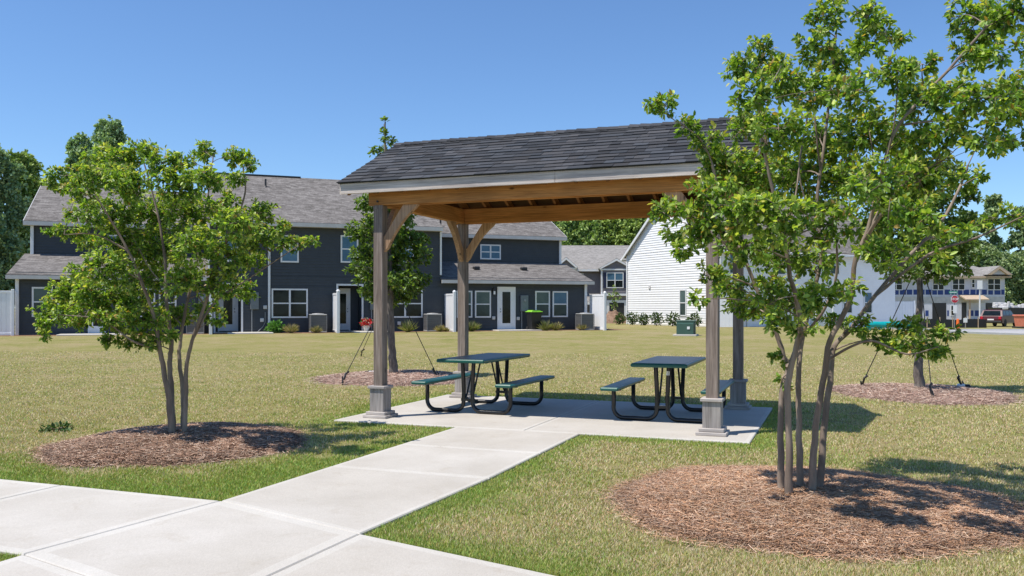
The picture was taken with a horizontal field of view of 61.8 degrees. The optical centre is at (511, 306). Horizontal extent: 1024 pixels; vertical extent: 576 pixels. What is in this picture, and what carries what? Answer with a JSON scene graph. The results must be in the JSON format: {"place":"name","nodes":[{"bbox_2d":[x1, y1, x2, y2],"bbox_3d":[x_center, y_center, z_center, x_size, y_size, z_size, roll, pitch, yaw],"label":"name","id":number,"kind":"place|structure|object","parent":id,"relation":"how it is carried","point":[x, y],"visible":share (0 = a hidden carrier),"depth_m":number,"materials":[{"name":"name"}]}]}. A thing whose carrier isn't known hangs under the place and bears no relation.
{"place":"outdoors","nodes":[
{"label":"outdoors","id":0,"kind":"place"},
{"bbox_2d":[0,323,1023,575],"bbox_3d":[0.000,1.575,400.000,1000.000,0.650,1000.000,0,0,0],"label":"ground","id":1,"kind":"structure","parent":0,"point":[620,341],"depth_m":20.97,"materials":[{"name":"plant"}]},
{"bbox_2d":[0,289,14,335],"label":"vinyl fence","id":2,"kind":"object","parent":1,"relation":"on","point":[7,312],"visible":1,"depth_m":37.42,"materials":[{"name":"plastic"}]},
{"bbox_2d":[0,143,32,290],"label":"broadleaf tree","id":3,"kind":"object","parent":1,"relation":"on","point":[15,208],"visible":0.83,"depth_m":62.21,"materials":[{"name":"plant"}]},
{"bbox_2d":[3,148,43,262],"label":"broadleaf tree","id":4,"kind":"object","parent":1,"relation":"on","point":[32,164],"visible":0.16,"depth_m":65.30,"materials":[{"name":"plant"}]},
{"bbox_2d":[34,176,60,185],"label":"broadleaf tree","id":5,"kind":"object","parent":1,"relation":"on","point":[39,180],"visible":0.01,"depth_m":69.09,"materials":[{"name":"plant"}]},
{"bbox_2d":[38,420,73,432],"bbox_3d":[-5.494,1.461,10.350,0.395,0.169,0.377,0,0,17],"label":"weed","id":6,"kind":"object","parent":1,"relation":"on","point":[52,427],"visible":0.83,"depth_m":10.31,"materials":[{"name":"green plant"}]},
{"bbox_2d":[56,132,92,186],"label":"broadleaf tree","id":7,"kind":"object","parent":1,"relation":"on","point":[75,144],"visible":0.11,"depth_m":75.48,"materials":[{"name":"plant"}]},
{"bbox_2d":[71,114,141,189],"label":"broadleaf tree","id":8,"kind":"object","parent":1,"relation":"on","point":[112,133],"visible":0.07,"depth_m":73.52,"materials":[{"name":"plant"}]},
{"bbox_2d":[25,421,314,468],"bbox_3d":[-3.614,1.427,9.448,2.957,0.157,3.221,0,0,0],"label":"pine straw","id":9,"kind":"object","parent":1,"relation":"on","point":[200,442],"visible":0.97,"depth_m":8.78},
{"bbox_2d":[25,137,321,433],"bbox_3d":[-3.693,-0.270,9.377,3.352,3.454,2.566,0,0,0],"label":"crape myrtle","id":10,"kind":"object","parent":9,"relation":"on","point":[128,181],"visible":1,"depth_m":9.21,"materials":[{"name":"green plant"}]},
{"bbox_2d":[186,315,203,333],"bbox_3d":[-14.795,0.775,39.976,0.780,0.950,0.780,0,0,-20],"label":"air conditioner","id":11,"kind":"object","parent":1,"relation":"on","point":[190,328],"visible":0.32,"depth_m":39.60,"materials":[{"name":"grey"}]},
{"bbox_2d":[209,293,211,333],"bbox_3d":[-14.042,0.210,39.862,0.200,2.120,1.870,0,0,-20],"label":"privacy fence","id":12,"kind":"object","parent":1,"relation":"on","point":[210,326],"visible":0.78,"depth_m":39.01,"materials":[{"name":"white plastic"}]},
{"bbox_2d":[263,320,284,332],"bbox_3d":[-11.422,0.976,41.217,1.033,0.832,1.061,0,0,0],"label":"shrub","id":13,"kind":"object","parent":1,"relation":"on","point":[274,326],"visible":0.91,"depth_m":41.10,"materials":[{"name":"green plant"}]},
{"bbox_2d":[0,427,579,575],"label":"walkway","id":14,"kind":"structure","parent":1,"relation":"on","point":[318,522],"depth_m":5.90,"materials":[{"name":"concrete"}]},
{"bbox_2d":[281,324,299,332],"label":"grass clump","id":15,"kind":"object","parent":1,"relation":"on","point":[288,328],"visible":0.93,"depth_m":40.67,"materials":[{"name":"green plant"}]},
{"bbox_2d":[5,172,594,335],"bbox_3d":[-10.879,-2.835,48.010,28.450,8.970,14.620,0,0,-20],"label":"townhouse row","id":16,"kind":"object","parent":1,"relation":"on","point":[517,271],"visible":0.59,"depth_m":43.91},
{"bbox_2d":[32,287,52,316],"bbox_3d":[-21.017,-0.227,38.307,0.826,1.336,0.045,0,0,-20],"label":"window","id":17,"kind":"structure","parent":16,"relation":"in","point":[37,292],"depth_m":38.24,"materials":[{"name":"glass"}]},
{"bbox_2d":[90,286,103,332],"bbox_3d":[-18.942,0.090,39.074,0.609,2.200,0.025,0,0,-20],"label":"door","id":18,"kind":"structure","parent":16,"relation":"in","point":[96,329],"depth_m":39.05,"materials":[{"name":"white glass"}]},
{"bbox_2d":[139,288,154,316],"bbox_3d":[-16.985,-0.199,39.775,0.754,1.363,0.045,0,0,-20],"label":"window","id":19,"kind":"structure","parent":16,"relation":"in","point":[153,300],"depth_m":39.84,"materials":[{"name":"clear glass"}]},
{"bbox_2d":[159,289,176,315],"bbox_3d":[-16.123,-0.200,40.089,0.766,1.374,0.045,0,0,-20],"label":"window","id":20,"kind":"structure","parent":16,"relation":"in","point":[172,298],"depth_m":40.10,"materials":[{"name":"clear glass"}]},
{"bbox_2d":[219,289,236,330],"bbox_3d":[-13.900,0.145,41.893,0.806,2.050,0.070,0,0,-20],"label":"door","id":21,"kind":"structure","parent":16,"relation":"in","point":[230,305],"depth_m":41.95,"materials":[{"name":"white glass"}]},
{"bbox_2d":[220,235,237,261],"bbox_3d":[-13.568,-2.814,41.019,0.826,1.285,0.045,0,0,-20],"label":"window","id":22,"kind":"structure","parent":16,"relation":"in","point":[230,244],"depth_m":41.03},
{"bbox_2d":[271,289,307,317],"bbox_3d":[-10.897,-0.181,41.992,1.731,1.438,0.045,0,0,-20],"label":"window","id":23,"kind":"structure","parent":16,"relation":"in","point":[286,303],"depth_m":41.97,"materials":[{"name":"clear glass"}]},
{"bbox_2d":[281,235,298,262],"bbox_3d":[-10.901,-2.848,41.990,0.866,1.328,0.045,0,0,-20],"label":"window","id":24,"kind":"structure","parent":16,"relation":"in","point":[293,258],"depth_m":42.00,"materials":[{"name":"glass"}]},
{"bbox_2d":[340,290,348,329],"bbox_3d":[-8.641,0.145,43.807,0.595,2.050,0.070,0,0,-20],"label":"door","id":25,"kind":"structure","parent":16,"relation":"in","point":[344,294],"depth_m":43.85,"materials":[{"name":"white glass"}]},
{"bbox_2d":[341,235,357,262],"bbox_3d":[-8.161,-2.909,42.987,0.880,1.374,0.045,0,0,-20],"label":"window","id":26,"kind":"structure","parent":16,"relation":"in","point":[345,243],"depth_m":42.94,"materials":[{"name":"glass"}]},
{"bbox_2d":[359,317,372,330],"bbox_3d":[-7.280,0.852,42.824,0.712,0.696,0.709,0,0,0],"label":"flower pot","id":27,"kind":"object","parent":16,"relation":"on","point":[365,325],"visible":0.97,"depth_m":42.71,"materials":[{"name":"red"}]},
{"bbox_2d":[393,290,422,317],"bbox_3d":[-5.487,-0.176,43.961,1.841,1.450,0.045,0,0,-20],"label":"window","id":28,"kind":"structure","parent":16,"relation":"in","point":[415,309],"depth_m":44.08,"materials":[{"name":"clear glass"}]},
{"bbox_2d":[402,237,413,262],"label":"window","id":29,"kind":"structure","parent":16,"relation":"in","point":[409,237],"depth_m":44.04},
{"bbox_2d":[457,291,471,317],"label":"window","id":30,"kind":"structure","parent":16,"relation":"in","point":[470,292],"depth_m":45.14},
{"bbox_2d":[475,291,490,317],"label":"window","id":31,"kind":"structure","parent":16,"relation":"in","point":[482,298],"depth_m":45.39,"materials":[{"name":"glass"}]},
{"bbox_2d":[480,244,500,259],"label":"window","id":32,"kind":"structure","parent":16,"relation":"in","point":[487,251],"depth_m":49.32,"materials":[{"name":"glass"}]},
{"bbox_2d":[499,288,513,328],"bbox_3d":[-0.307,0.090,45.827,0.892,2.200,0.070,0,0,-20],"label":"door","id":33,"kind":"structure","parent":16,"relation":"in","point":[506,295],"depth_m":45.86,"materials":[{"name":"white glass"}]},
{"bbox_2d":[535,291,549,316],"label":"window","id":34,"kind":"structure","parent":16,"relation":"in","point":[542,298],"depth_m":46.58,"materials":[{"name":"glass"}]},
{"bbox_2d":[552,291,567,316],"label":"window","id":35,"kind":"structure","parent":16,"relation":"in","point":[559,298],"depth_m":46.90,"materials":[{"name":"glass"}]},
{"bbox_2d":[308,325,322,332],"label":"grass clump","id":36,"kind":"object","parent":1,"relation":"on","point":[315,329],"visible":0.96,"depth_m":41.08,"materials":[{"name":"green plant"}]},
{"bbox_2d":[309,313,326,332],"bbox_3d":[-9.503,0.775,41.902,0.780,0.950,0.780,0,0,-20],"label":"air conditioner","id":37,"kind":"object","parent":1,"relation":"on","point":[317,319],"visible":0.92,"depth_m":41.59,"materials":[{"name":"grey"}]},
{"bbox_2d":[332,289,339,332],"bbox_3d":[-8.623,0.210,41.834,0.200,2.120,1.870,0,0,-20],"label":"privacy fence","id":38,"kind":"object","parent":1,"relation":"on","point":[336,312],"visible":0.96,"depth_m":41.07,"materials":[{"name":"white plastic"}]},
{"bbox_2d":[304,369,454,385],"bbox_3d":[-2.486,1.412,17.808,3.584,0.154,3.924,0,0,0],"label":"pine straw","id":39,"kind":"object","parent":1,"relation":"on","point":[406,377],"visible":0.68,"depth_m":16.98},
{"bbox_2d":[342,116,433,372],"bbox_3d":[-2.594,-1.261,17.871,1.911,5.453,1.771,0,0,0],"label":"oak tree","id":40,"kind":"object","parent":1,"relation":"on","point":[410,287],"visible":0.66,"depth_m":17.76,"materials":[{"name":"green plant"}]},
{"bbox_2d":[341,283,391,384],"bbox_3d":[-2.879,0.499,17.072,0.074,2.108,1.670,0,0,27],"label":"guy strap","id":41,"kind":"object","parent":40,"relation":"attached to","point":[346,373],"visible":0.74,"depth_m":16.71,"materials":[{"name":"black"}]},
{"bbox_2d":[396,288,438,374],"bbox_3d":[-1.977,0.498,17.636,1.071,2.103,0.057,0,0,16],"label":"guy strap","id":42,"kind":"object","parent":40,"relation":"attached to","point":[434,371],"visible":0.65,"depth_m":17.60,"materials":[{"name":"black"}]},
{"bbox_2d":[398,320,416,331],"bbox_3d":[-5.193,0.923,42.716,1.152,0.723,1.191,0,0,0],"label":"grass clump","id":43,"kind":"object","parent":1,"relation":"on","point":[408,327],"visible":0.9,"depth_m":42.59,"materials":[{"name":"green plant"}]},
{"bbox_2d":[423,313,441,331],"bbox_3d":[-4.074,0.775,43.879,0.780,0.950,0.780,0,0,-20],"label":"air conditioner","id":44,"kind":"object","parent":1,"relation":"on","point":[431,321],"visible":0.85,"depth_m":43.55,"materials":[{"name":"grey"}]},
{"bbox_2d":[434,324,446,331],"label":"grass clump","id":45,"kind":"object","parent":1,"relation":"on","point":[440,328],"visible":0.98,"depth_m":43.20,"materials":[{"name":"green plant"}]},
{"bbox_2d":[444,290,455,331],"bbox_3d":[-3.181,0.210,43.815,0.200,2.120,1.870,0,0,-20],"label":"privacy fence","id":46,"kind":"object","parent":1,"relation":"on","point":[450,311],"visible":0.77,"depth_m":43.63,"materials":[{"name":"white plastic"}]},
{"bbox_2d":[469,320,481,330],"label":"grass clump","id":47,"kind":"object","parent":1,"relation":"on","point":[473,327],"visible":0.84,"depth_m":43.72,"materials":[{"name":"green plant"}]},
{"bbox_2d":[525,310,542,328],"bbox_3d":[1.158,0.699,45.639,0.700,1.058,0.750,0,0,-29],"label":"wheeled bin","id":48,"kind":"object","parent":1,"relation":"on","point":[533,317],"visible":1,"depth_m":45.40,"materials":[{"name":"black plastic"}]},
{"bbox_2d":[537,320,555,330],"bbox_3d":[1.782,0.953,45.322,1.070,0.662,1.070,0,0,42],"label":"grass clump","id":49,"kind":"object","parent":1,"relation":"on","point":[545,326],"visible":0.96,"depth_m":45.17,"materials":[{"name":"green plant"}]},
{"bbox_2d":[334,395,772,444],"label":"concrete slab","id":50,"kind":"structure","parent":1,"relation":"on","point":[589,417],"depth_m":11.35,"materials":[{"name":"grey"}]},
{"bbox_2d":[411,353,554,414],"bbox_3d":[-0.381,1.095,12.470,1.520,0.763,1.740,0,0,23],"label":"picnic table","id":51,"kind":"object","parent":50,"relation":"on","point":[491,358],"visible":1,"depth_m":12.09,"materials":[{"name":"metal"}]},
{"bbox_2d":[336,115,774,436],"bbox_3d":[0.794,-0.508,11.989,5.460,3.973,3.302,0,0,21],"label":"picnic shelter","id":52,"kind":"object","parent":50,"relation":"on","point":[489,182],"visible":0.84,"depth_m":11.34,"materials":[{"name":"brown wood"}]},
{"bbox_2d":[600,356,734,422],"bbox_3d":[2.147,1.095,11.600,1.520,0.763,1.740,0,0,20],"label":"picnic table","id":53,"kind":"object","parent":50,"relation":"on","point":[671,363],"visible":0.8,"depth_m":11.22,"materials":[{"name":"green"}]},
{"bbox_2d":[550,321,563,330],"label":"grass clump","id":54,"kind":"object","parent":1,"relation":"on","point":[558,326],"visible":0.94,"depth_m":45.34,"materials":[{"name":"green plant"}]},
{"bbox_2d":[552,220,588,244],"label":"broadleaf tree","id":55,"kind":"object","parent":1,"relation":"on","point":[568,229],"visible":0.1,"depth_m":107.22,"materials":[{"name":"plant"}]},
{"bbox_2d":[577,323,587,329],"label":"grass clump","id":56,"kind":"object","parent":1,"relation":"on","point":[580,327],"visible":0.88,"depth_m":45.87,"materials":[{"name":"green plant"}]},
{"bbox_2d":[575,313,594,329],"bbox_3d":[3.953,0.775,46.374,0.780,0.950,0.780,0,0,-20],"label":"air conditioner","id":57,"kind":"object","parent":1,"relation":"on","point":[587,320],"visible":0.98,"depth_m":46.08,"materials":[{"name":"grey"}]},
{"bbox_2d":[574,220,607,244],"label":"broadleaf tree","id":58,"kind":"object","parent":1,"relation":"on","point":[594,236],"visible":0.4,"depth_m":106.95,"materials":[{"name":"plant"}]},
{"bbox_2d":[562,245,629,315],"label":"grey house","id":59,"kind":"structure","parent":1,"relation":"on","point":[603,267],"depth_m":85.98,"materials":[{"name":"grey"}]},
{"bbox_2d":[606,273,623,287],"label":"window","id":60,"kind":"structure","parent":59,"relation":"in","point":[617,279],"depth_m":84.75,"materials":[{"name":"clear glass"}]},
{"bbox_2d":[609,303,623,314],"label":"garage door","id":61,"kind":"structure","parent":59,"relation":"in","point":[620,308],"depth_m":84.75,"materials":[{"name":"black metal"}]},
{"bbox_2d":[589,291,605,329],"bbox_3d":[4.661,0.210,46.616,0.200,2.120,1.970,0,0,-20],"label":"privacy fence","id":62,"kind":"object","parent":1,"relation":"on","point":[598,305],"visible":0.83,"depth_m":46.35,"materials":[{"name":"white plastic"}]},
{"bbox_2d":[608,284,620,309],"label":"young tree","id":63,"kind":"object","parent":1,"relation":"on","point":[614,299],"visible":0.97,"depth_m":67.97,"materials":[{"name":"green plant"}]},
{"bbox_2d":[606,310,625,322],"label":"soil heap","id":64,"kind":"object","parent":1,"relation":"on","point":[610,316],"visible":0.41,"depth_m":65.51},
{"bbox_2d":[598,218,641,244],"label":"broadleaf tree","id":65,"kind":"object","parent":1,"relation":"on","point":[621,231],"visible":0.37,"depth_m":107.37,"materials":[{"name":"plant"}]},
{"bbox_2d":[613,312,626,324],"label":"shrub","id":66,"kind":"object","parent":1,"relation":"on","point":[619,318],"visible":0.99,"depth_m":61.09,"materials":[{"name":"green plant"}]},
{"bbox_2d":[626,311,638,324],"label":"shrub","id":67,"kind":"object","parent":1,"relation":"on","point":[632,321],"visible":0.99,"depth_m":59.67,"materials":[{"name":"green plant"}]},
{"bbox_2d":[636,218,646,230],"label":"broadleaf tree","id":68,"kind":"object","parent":1,"relation":"on","point":[642,220],"visible":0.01,"depth_m":107.61,"materials":[{"name":"plant"}]},
{"bbox_2d":[637,312,649,324],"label":"shrub","id":69,"kind":"object","parent":1,"relation":"on","point":[644,319],"visible":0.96,"depth_m":58.52,"materials":[{"name":"green plant"}]},
{"bbox_2d":[649,311,664,325],"bbox_3d":[9.685,0.810,57.326,1.076,1.048,1.076,0,0,39],"label":"shrub","id":70,"kind":"object","parent":1,"relation":"on","point":[658,319],"visible":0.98,"depth_m":57.20,"materials":[{"name":"green plant"}]},
{"bbox_2d":[665,311,679,325],"bbox_3d":[10.478,0.790,55.737,1.084,1.087,1.027,0,0,0],"label":"shrub","id":71,"kind":"object","parent":1,"relation":"on","point":[672,322],"visible":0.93,"depth_m":55.61,"materials":[{"name":"green plant"}]},
{"bbox_2d":[673,320,698,335],"bbox_3d":[7.820,0.965,38.500,1.040,0.750,1.000,0,0,18],"label":"transformer box","id":72,"kind":"object","parent":1,"relation":"on","point":[685,327],"visible":0.91,"depth_m":38.15,"materials":[{"name":"metal"}]},
{"bbox_2d":[685,312,702,326],"bbox_3d":[11.441,0.791,53.736,1.129,1.085,1.112,0,0,0],"label":"shrub","id":73,"kind":"object","parent":1,"relation":"on","point":[695,316],"visible":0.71,"depth_m":53.62,"materials":[{"name":"green plant"}]},
{"bbox_2d":[720,296,732,326],"bbox_3d":[12.838,0.270,50.950,1.270,1.960,0.120,0,0,5],"label":"privacy fence","id":74,"kind":"object","parent":1,"relation":"on","point":[726,319],"visible":0.28,"depth_m":50.94,"materials":[{"name":"white plastic"}]},
{"bbox_2d":[620,198,894,327],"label":"white house","id":75,"kind":"structure","parent":1,"relation":"on","point":[659,279],"depth_m":58.29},
{"bbox_2d":[679,289,686,315],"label":"window","id":76,"kind":"structure","parent":75,"relation":"in","point":[683,292],"depth_m":56.16,"materials":[{"name":"glass"}]},
{"bbox_2d":[729,254,732,273],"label":"window","id":77,"kind":"structure","parent":75,"relation":"in","point":[730,271],"depth_m":53.20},
{"bbox_2d":[778,260,785,274],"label":"window","id":78,"kind":"structure","parent":75,"relation":"in","point":[779,272],"depth_m":55.01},
{"bbox_2d":[830,257,839,274],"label":"window","id":79,"kind":"structure","parent":75,"relation":"in","point":[834,269],"depth_m":57.20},
{"bbox_2d":[843,300,852,313],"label":"window","id":80,"kind":"structure","parent":75,"relation":"in","point":[850,311],"depth_m":57.82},
{"bbox_2d":[864,292,872,313],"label":"window","id":81,"kind":"structure","parent":75,"relation":"in","point":[870,310],"depth_m":58.60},
{"bbox_2d":[594,462,1023,566],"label":"pine straw","id":82,"kind":"object","parent":1,"relation":"on","point":[847,513],"visible":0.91,"depth_m":5.92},
{"bbox_2d":[642,0,1023,495],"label":"crape myrtle","id":83,"kind":"object","parent":82,"relation":"on","point":[807,302],"visible":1,"depth_m":6.25,"materials":[{"name":"green plant"}]},
{"bbox_2d":[815,307,833,326],"bbox_3d":[19.433,0.620,53.222,1.420,1.260,0.120,0,0,-20],"label":"privacy fence","id":84,"kind":"object","parent":1,"relation":"on","point":[829,310],"visible":0.2,"depth_m":53.22,"materials":[{"name":"white plastic"}]},
{"bbox_2d":[867,321,885,329],"bbox_3d":[19.949,1.025,47.020,1.023,0.466,0.380,0,0,0],"label":"pipe roll","id":85,"kind":"object","parent":1,"relation":"on","point":[878,324],"visible":0.7,"depth_m":46.87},
{"bbox_2d":[860,283,908,384],"bbox_3d":[6.625,0.380,15.068,1.027,2.366,0.064,0,0,42],"label":"guy strap","id":86,"kind":"object","parent":1,"relation":"attached to","point":[862,382],"visible":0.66,"depth_m":15.22,"materials":[{"name":"black"}]},
{"bbox_2d":[895,301,914,321],"bbox_3d":[27.081,0.528,60.000,2.320,1.960,0.120,0,0,0],"label":"privacy fence","id":87,"kind":"object","parent":1,"relation":"on","point":[906,308],"visible":0.5,"depth_m":59.98,"materials":[{"name":"white plastic"}]},
{"bbox_2d":[857,129,984,387],"bbox_3d":[7.270,-0.794,14.871,2.364,4.510,2.177,0,0,0],"label":"oak tree","id":88,"kind":"object","parent":1,"relation":"on","point":[915,272],"visible":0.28,"depth_m":14.73,"materials":[{"name":"green plant"}]},
{"bbox_2d":[825,382,1023,405],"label":"pine straw","id":89,"kind":"object","parent":1,"relation":"on","point":[943,394],"visible":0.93,"depth_m":14.04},
{"bbox_2d":[919,263,933,396],"bbox_3d":[6.848,0.380,14.202,0.077,2.366,1.160,0,0,14],"label":"guy strap","id":90,"kind":"object","parent":1,"relation":"attached to","point":[930,388],"visible":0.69,"depth_m":13.89,"materials":[{"name":"black"}]},
{"bbox_2d":[923,272,970,386],"bbox_3d":[7.606,0.380,15.131,1.402,2.367,0.178,0,0,-26],"label":"guy strap","id":91,"kind":"object","parent":1,"relation":"attached to","point":[960,384],"visible":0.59,"depth_m":15.30,"materials":[{"name":"black"}]},
{"bbox_2d":[930,253,976,265],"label":"broadleaf tree","id":92,"kind":"object","parent":1,"relation":"on","point":[957,257],"depth_m":110.14,"materials":[{"name":"plant"}]},
{"bbox_2d":[949,289,958,327],"bbox_3d":[33.031,0.159,64.017,0.709,2.982,0.086,0,0,0],"label":"stop sign","id":93,"kind":"object","parent":1,"relation":"on","point":[954,298],"visible":1,"depth_m":63.99,"materials":[{"name":"red metal"}]},
{"bbox_2d":[923,317,986,327],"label":"silt fence","id":94,"kind":"object","parent":1,"relation":"on","point":[976,323],"visible":0.55,"depth_m":68.01,"materials":[{"name":"fabric"}]},
{"bbox_2d":[958,210,993,251],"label":"pine tree","id":95,"kind":"object","parent":1,"relation":"on","point":[982,243],"visible":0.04,"depth_m":117.22,"materials":[{"name":"plant"}]},
{"bbox_2d":[977,281,982,316],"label":"site sign","id":96,"kind":"object","parent":1,"relation":"on","point":[979,285],"visible":0.92,"depth_m":80.00,"materials":[{"name":"white"}]},
{"bbox_2d":[969,244,1020,304],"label":"broadleaf tree","id":97,"kind":"object","parent":1,"relation":"on","point":[992,256],"visible":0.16,"depth_m":110.09,"materials":[{"name":"plant"}]},
{"bbox_2d":[977,193,1013,254],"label":"pine tree","id":98,"kind":"object","parent":1,"relation":"on","point":[991,205],"visible":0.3,"depth_m":117.30,"materials":[{"name":"plant"}]},
{"bbox_2d":[979,310,1014,326],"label":"parked car","id":99,"kind":"object","parent":1,"relation":"on","point":[995,317],"visible":0.73,"depth_m":71.65,"materials":[{"name":"red paint"}]},
{"bbox_2d":[988,302,1023,314],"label":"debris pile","id":100,"kind":"object","parent":1,"relation":"on","point":[1017,310],"visible":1,"depth_m":83.30,"materials":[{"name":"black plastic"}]},
{"bbox_2d":[999,249,1023,305],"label":"broadleaf tree","id":101,"kind":"object","parent":1,"relation":"on","point":[1017,259],"visible":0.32,"depth_m":110.16,"materials":[{"name":"plant"}]},
{"bbox_2d":[1002,205,1023,254],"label":"pine tree","id":102,"kind":"object","parent":1,"relation":"on","point":[1016,239],"visible":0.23,"depth_m":117.62,"materials":[{"name":"plant"}]},
{"bbox_2d":[1012,315,1023,327],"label":"orange container","id":103,"kind":"object","parent":1,"relation":"on","point":[1018,320],"visible":1,"depth_m":66.06,"materials":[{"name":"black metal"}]},
{"bbox_2d":[0,0,1023,258],"label":"sky","id":104,"kind":"structure","parent":0,"point":[306,86],"materials":[{"name":"blue"}]},
{"bbox_2d":[895,260,1012,319],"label":"unfinished house","id":105,"kind":"structure","parent":0,"point":[992,278],"depth_m":94.99,"materials":[{"name":"white"}]},
{"bbox_2d":[895,279,902,289],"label":"window","id":106,"kind":"structure","parent":105,"relation":"in","point":[899,286],"depth_m":94.96,"materials":[{"name":"white glass"}]},
{"bbox_2d":[932,278,943,289],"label":"window","id":107,"kind":"structure","parent":105,"relation":"in","point":[934,286],"depth_m":94.96,"materials":[{"name":"white glass"}]},
{"bbox_2d":[950,305,953,315],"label":"window","id":108,"kind":"structure","parent":105,"relation":"in","point":[951,306],"depth_m":94.96,"materials":[{"name":"white glass"}]},
{"bbox_2d":[952,278,964,289],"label":"window","id":109,"kind":"structure","parent":105,"relation":"in","point":[958,284],"depth_m":94.96,"materials":[{"name":"white glass"}]},
{"bbox_2d":[971,279,974,287],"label":"window","id":110,"kind":"structure","parent":105,"relation":"in","point":[972,280],"depth_m":94.95,"materials":[{"name":"white glass"}]},
{"bbox_2d":[987,278,1000,289],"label":"window","id":111,"kind":"structure","parent":105,"relation":"in","point":[992,283],"depth_m":94.96,"materials":[{"name":"white glass"}]},
{"bbox_2d":[885,328,1023,334],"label":"road","id":112,"kind":"structure","parent":0,"point":[1000,331],"depth_m":57.27,"materials":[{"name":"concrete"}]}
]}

